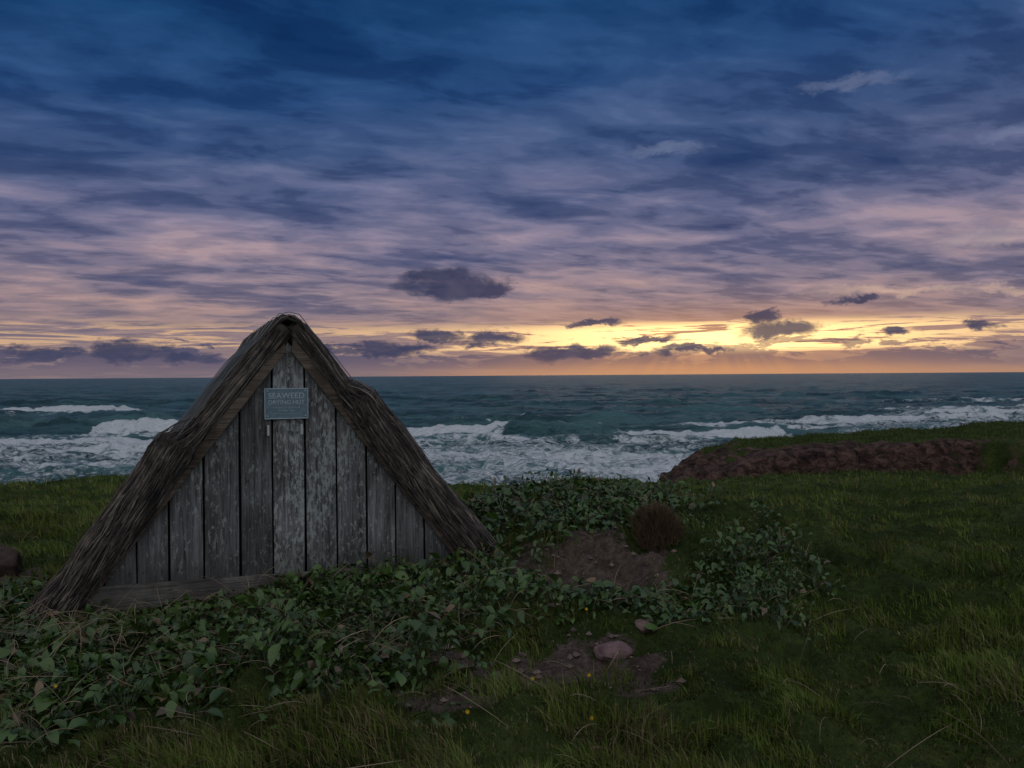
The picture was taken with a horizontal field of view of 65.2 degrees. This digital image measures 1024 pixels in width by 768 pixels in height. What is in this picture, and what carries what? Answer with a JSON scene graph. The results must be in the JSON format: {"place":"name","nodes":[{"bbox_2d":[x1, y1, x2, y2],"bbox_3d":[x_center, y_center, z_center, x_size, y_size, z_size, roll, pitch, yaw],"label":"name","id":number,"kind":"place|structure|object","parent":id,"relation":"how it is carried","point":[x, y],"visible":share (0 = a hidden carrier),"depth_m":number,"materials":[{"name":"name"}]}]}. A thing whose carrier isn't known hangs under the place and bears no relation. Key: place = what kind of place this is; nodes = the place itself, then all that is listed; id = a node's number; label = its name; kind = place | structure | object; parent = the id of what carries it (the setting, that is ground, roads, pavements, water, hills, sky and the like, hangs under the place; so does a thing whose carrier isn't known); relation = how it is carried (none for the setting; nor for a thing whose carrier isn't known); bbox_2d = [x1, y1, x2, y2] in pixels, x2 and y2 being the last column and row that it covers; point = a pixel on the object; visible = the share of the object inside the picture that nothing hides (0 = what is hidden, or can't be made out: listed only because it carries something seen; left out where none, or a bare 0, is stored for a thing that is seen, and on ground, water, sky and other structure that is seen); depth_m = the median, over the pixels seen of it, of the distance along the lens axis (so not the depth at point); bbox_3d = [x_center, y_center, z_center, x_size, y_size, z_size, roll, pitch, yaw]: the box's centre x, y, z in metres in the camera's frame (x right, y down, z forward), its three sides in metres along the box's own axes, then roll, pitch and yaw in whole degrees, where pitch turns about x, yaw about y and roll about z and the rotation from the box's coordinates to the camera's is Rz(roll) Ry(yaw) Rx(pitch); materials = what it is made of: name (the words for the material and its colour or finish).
{"place":"outdoors","nodes":[
{"label":"outdoors","id":0,"kind":"place"},
{"bbox_2d":[171,345,241,429],"bbox_3d":[-3.040,0.672,9.647,3.467,2.606,0.108,-1,1,-22],"label":"tie wire","id":1,"kind":"object","parent":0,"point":[208,383],"visible":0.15,"depth_m":9.39,"materials":[{"name":"grey"}]},
{"bbox_2d":[172,332,253,429],"bbox_3d":[-2.872,0.676,9.230,3.467,2.606,0.108,-1,1,-22],"label":"tie wire","id":2,"kind":"object","parent":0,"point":[213,378],"visible":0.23,"depth_m":8.98,"materials":[{"name":"grey"}]},
{"bbox_2d":[0,419,1023,767],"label":"ground","id":3,"kind":"structure","parent":0,"point":[960,458],"depth_m":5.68,"materials":[{"name":"green plant"}]},
{"bbox_2d":[0,544,22,576],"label":"rock","id":4,"kind":"object","parent":3,"relation":"on","point":[11,564],"visible":0.77,"depth_m":7.20,"materials":[{"name":"brown stone"}]},
{"bbox_2d":[24,325,290,621],"bbox_3d":[-2.794,0.709,6.436,1.991,2.425,0.436,-1,1,-22],"label":"verge thatch","id":5,"kind":"object","parent":3,"relation":"on","point":[159,461],"visible":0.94,"depth_m":6.23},
{"bbox_2d":[39,323,290,616],"bbox_3d":[-2.761,0.678,6.441,1.948,2.379,0.347,-1,1,-22],"label":"verge roll core","id":6,"kind":"object","parent":3,"relation":"on","point":[287,333],"visible":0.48,"depth_m":6.38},
{"bbox_2d":[77,343,285,613],"bbox_3d":[-2.688,0.725,6.482,1.676,2.205,0.046,-1,1,-22],"label":"rafter","id":7,"kind":"object","parent":6,"relation":"attached to","point":[225,420],"visible":0.44,"depth_m":6.57,"materials":[{"name":"brown wood"}]},
{"bbox_2d":[105,543,135,585],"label":"board","id":8,"kind":"object","parent":7,"relation":"attached to","point":[119,575],"visible":0.44,"depth_m":6.37,"materials":[{"name":"grey wood"}]},
{"bbox_2d":[137,503,167,582],"bbox_3d":[-2.898,1.312,6.454,0.225,0.808,0.024,-1,1,-22],"label":"board","id":9,"kind":"object","parent":7,"relation":"attached to","point":[152,547],"visible":0.66,"depth_m":6.45,"materials":[{"name":"grey wood"}]},
{"bbox_2d":[170,459,203,580],"bbox_3d":[-2.666,1.130,6.555,0.250,1.145,0.024,-1,1,-22],"label":"board","id":10,"kind":"object","parent":7,"relation":"attached to","point":[186,526],"visible":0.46,"depth_m":6.55,"materials":[{"name":"grey wood"}]},
{"bbox_2d":[205,414,238,578],"bbox_3d":[-2.408,0.943,6.641,0.271,1.522,0.024,-1,1,-22],"label":"board","id":11,"kind":"object","parent":7,"relation":"attached to","point":[222,510],"visible":0.78,"depth_m":6.63,"materials":[{"name":"grey wood"}]},
{"bbox_2d":[240,372,272,575],"bbox_3d":[-2.157,0.764,6.750,0.249,1.860,0.024,-1,1,-22],"label":"board","id":12,"kind":"object","parent":7,"relation":"attached to","point":[256,493],"visible":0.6,"depth_m":6.74,"materials":[{"name":"grey wood"}]},
{"bbox_2d":[264,388,307,435],"bbox_3d":[-1.915,0.236,6.796,0.360,0.400,0.030,-1,1,-22],"label":"name sign","id":13,"kind":"object","parent":12,"relation":"attached to","point":[285,403],"visible":1,"depth_m":6.79,"materials":[{"name":"metal"}]},
{"bbox_2d":[174,328,258,429],"bbox_3d":[-2.703,0.679,8.812,3.467,2.606,0.108,-1,1,-22],"label":"tie wire","id":14,"kind":"object","parent":3,"relation":"on","point":[212,381],"visible":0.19,"depth_m":8.58,"materials":[{"name":"grey"}]},
{"bbox_2d":[176,326,261,428],"bbox_3d":[-2.535,0.682,8.395,3.467,2.606,0.108,-1,1,-22],"label":"tie wire","id":15,"kind":"object","parent":3,"relation":"on","point":[217,376],"visible":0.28,"depth_m":8.22,"materials":[{"name":"grey"}]},
{"bbox_2d":[175,323,265,431],"bbox_3d":[-2.366,0.685,7.978,3.467,2.606,0.108,-1,1,-22],"label":"tie wire","id":16,"kind":"object","parent":3,"relation":"on","point":[218,377],"visible":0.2,"depth_m":7.82,"materials":[{"name":"grey"}]},
{"bbox_2d":[178,321,268,430],"bbox_3d":[-2.198,0.689,7.561,3.467,2.606,0.108,-1,1,-22],"label":"tie wire","id":17,"kind":"object","parent":3,"relation":"on","point":[219,378],"visible":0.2,"depth_m":7.38,"materials":[{"name":"grey"}]},
{"bbox_2d":[181,317,276,428],"bbox_3d":[-2.029,0.692,7.144,3.467,2.606,0.108,-1,1,-22],"label":"tie wire","id":18,"kind":"object","parent":3,"relation":"on","point":[227,370],"visible":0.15,"depth_m":6.94,"materials":[{"name":"grey"}]},
{"bbox_2d":[175,312,356,438],"bbox_3d":[-1.860,0.695,6.726,3.467,2.606,0.108,-1,1,-22],"label":"tie wire","id":19,"kind":"object","parent":3,"relation":"on","point":[249,348],"visible":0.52,"depth_m":6.59,"materials":[{"name":"grey"}]},
{"bbox_2d":[81,561,453,614],"bbox_3d":[-1.915,1.696,6.811,3.259,0.250,0.035,-1,1,-22],"label":"sill plank","id":20,"kind":"object","parent":3,"relation":"on","point":[113,594],"depth_m":6.46,"materials":[{"name":"grey wood"}]},
{"bbox_2d":[425,521,450,562],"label":"board","id":21,"kind":"object","parent":20,"relation":"on","point":[435,542],"visible":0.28,"depth_m":7.32,"materials":[{"name":"grey wood"}]},
{"bbox_2d":[103,368,451,585],"bbox_3d":[-1.933,0.710,6.907,3.200,2.100,0.030,-1,1,-22],"label":"interior panel","id":22,"kind":"object","parent":3,"relation":"on","point":[240,529],"visible":0.18,"depth_m":6.85,"materials":[{"name":"black wood"}]},
{"bbox_2d":[273,342,304,573],"bbox_3d":[-1.912,0.677,6.851,0.257,2.067,0.024,-1,1,-22],"label":"board","id":23,"kind":"object","parent":3,"relation":"on","point":[288,487],"visible":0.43,"depth_m":6.84,"materials":[{"name":"grey wood"}]},
{"bbox_2d":[285,323,295,346],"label":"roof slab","id":24,"kind":"structure","parent":3,"relation":"on","point":[290,326],"depth_m":6.84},
{"bbox_2d":[238,314,311,350],"bbox_3d":[-2.558,-0.398,8.425,0.639,0.437,3.657,-1,1,-22],"label":"ridge thatch","id":25,"kind":"object","parent":24,"relation":"on","point":[287,319],"visible":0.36,"depth_m":6.80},
{"bbox_2d":[305,370,336,570],"bbox_3d":[-1.658,0.767,6.945,0.254,1.881,0.024,-1,1,-22],"label":"board","id":26,"kind":"object","parent":3,"relation":"on","point":[321,485],"visible":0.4,"depth_m":6.93,"materials":[{"name":"grey wood"}]},
{"bbox_2d":[54,607,592,726],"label":"wild flowers","id":27,"kind":"object","parent":3,"relation":"on","point":[591,716],"visible":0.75,"depth_m":3.94,"materials":[{"name":"plant"}]},
{"bbox_2d":[336,409,365,568],"bbox_3d":[-1.415,0.933,7.053,0.250,1.523,0.024,-1,1,-22],"label":"board","id":28,"kind":"object","parent":3,"relation":"on","point":[351,499],"visible":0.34,"depth_m":7.04,"materials":[{"name":"grey wood"}]},
{"bbox_2d":[291,338,460,556],"bbox_3d":[-1.094,0.707,7.126,1.676,2.205,0.046,-1,1,-22],"label":"rafter","id":29,"kind":"object","parent":3,"relation":"on","point":[313,371],"visible":0.48,"depth_m":6.93,"materials":[{"name":"wood"}]},
{"bbox_2d":[367,448,394,566],"bbox_3d":[-1.170,1.105,7.157,0.243,1.172,0.025,-1,1,-22],"label":"board","id":30,"kind":"object","parent":3,"relation":"on","point":[381,506],"visible":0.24,"depth_m":7.14,"materials":[{"name":"grey wood"}]},
{"bbox_2d":[289,322,490,547],"bbox_3d":[-0.992,0.641,7.153,1.948,2.386,0.366,-1,1,-22],"label":"verge roll core","id":31,"kind":"object","parent":3,"relation":"on","point":[363,396],"visible":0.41,"depth_m":6.87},
{"bbox_2d":[290,322,502,560],"bbox_3d":[-0.962,0.677,7.163,1.999,2.437,0.464,-1,1,-22],"label":"verge thatch","id":32,"kind":"object","parent":3,"relation":"on","point":[452,517],"visible":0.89,"depth_m":7.01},
{"bbox_2d":[396,484,423,564],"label":"board","id":33,"kind":"object","parent":3,"relation":"on","point":[409,529],"visible":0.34,"depth_m":7.23,"materials":[{"name":"grey wood"}]},
{"bbox_2d":[0,468,846,750],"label":"leafy undergrowth","id":34,"kind":"object","parent":3,"relation":"on","point":[287,642],"visible":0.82,"depth_m":5.64,"materials":[{"name":"green plant"}]},
{"bbox_2d":[0,472,1019,767],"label":"dry stems","id":35,"kind":"object","parent":3,"relation":"on","point":[70,628],"visible":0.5,"depth_m":5.05,"materials":[{"name":"plant"}]},
{"bbox_2d":[517,652,526,657],"bbox_3d":[0.063,1.818,5.374,0.084,0.041,0.050,0,1,24],"label":"stone","id":36,"kind":"object","parent":3,"relation":"on","point":[520,654],"visible":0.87,"depth_m":5.35,"materials":[{"name":"stone"}]},
{"bbox_2d":[373,526,710,712],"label":"bare soil","id":37,"kind":"structure","parent":3,"relation":"on","point":[681,681],"depth_m":5.25,"materials":[{"name":"brown soil"}]},
{"bbox_2d":[593,640,632,661],"bbox_3d":[0.668,1.763,5.276,0.263,0.130,0.179,0,1,8],"label":"stone","id":38,"kind":"object","parent":3,"relation":"on","point":[607,651],"visible":0.84,"depth_m":5.22,"materials":[{"name":"grey stone"}]},
{"bbox_2d":[634,619,650,632],"bbox_3d":[0.909,1.688,5.559,0.114,0.087,0.158,0,1,6],"label":"stone","id":39,"kind":"object","parent":3,"relation":"on","point":[640,624],"visible":0.85,"depth_m":5.52,"materials":[{"name":"stone"}]},
{"bbox_2d":[625,499,686,549],"bbox_3d":[1.342,1.288,7.409,0.615,0.437,0.619,0,1,0],"label":"tussock","id":40,"kind":"object","parent":3,"relation":"on","point":[665,521],"visible":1,"depth_m":7.32,"materials":[{"name":"brown plant"}]},
{"bbox_2d":[0,372,1023,486],"bbox_3d":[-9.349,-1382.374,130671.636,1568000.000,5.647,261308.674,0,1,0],"label":"sea","id":41,"kind":"structure","parent":0,"point":[480,429],"depth_m":186.61,"materials":[{"name":"liquid"}]},
{"bbox_2d":[0,0,1023,378],"label":"sky","id":42,"kind":"structure","parent":0,"point":[434,187],"materials":[{"name":"blue"}]},
{"bbox_3d":[-3.435,0.688,8.107,1.974,2.464,3.500,-1,1,-22],"label":"roof slab","id":43,"kind":"object","parent":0,"visible":0},
{"bbox_2d":[170,337,262,431],"bbox_3d":[-3.579,0.776,8.044,2.054,2.644,3.567,-1,1,-22],"label":"roof thatch","id":44,"kind":"object","parent":43,"relation":"on","point":[245,356],"visible":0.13,"depth_m":7.43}
]}

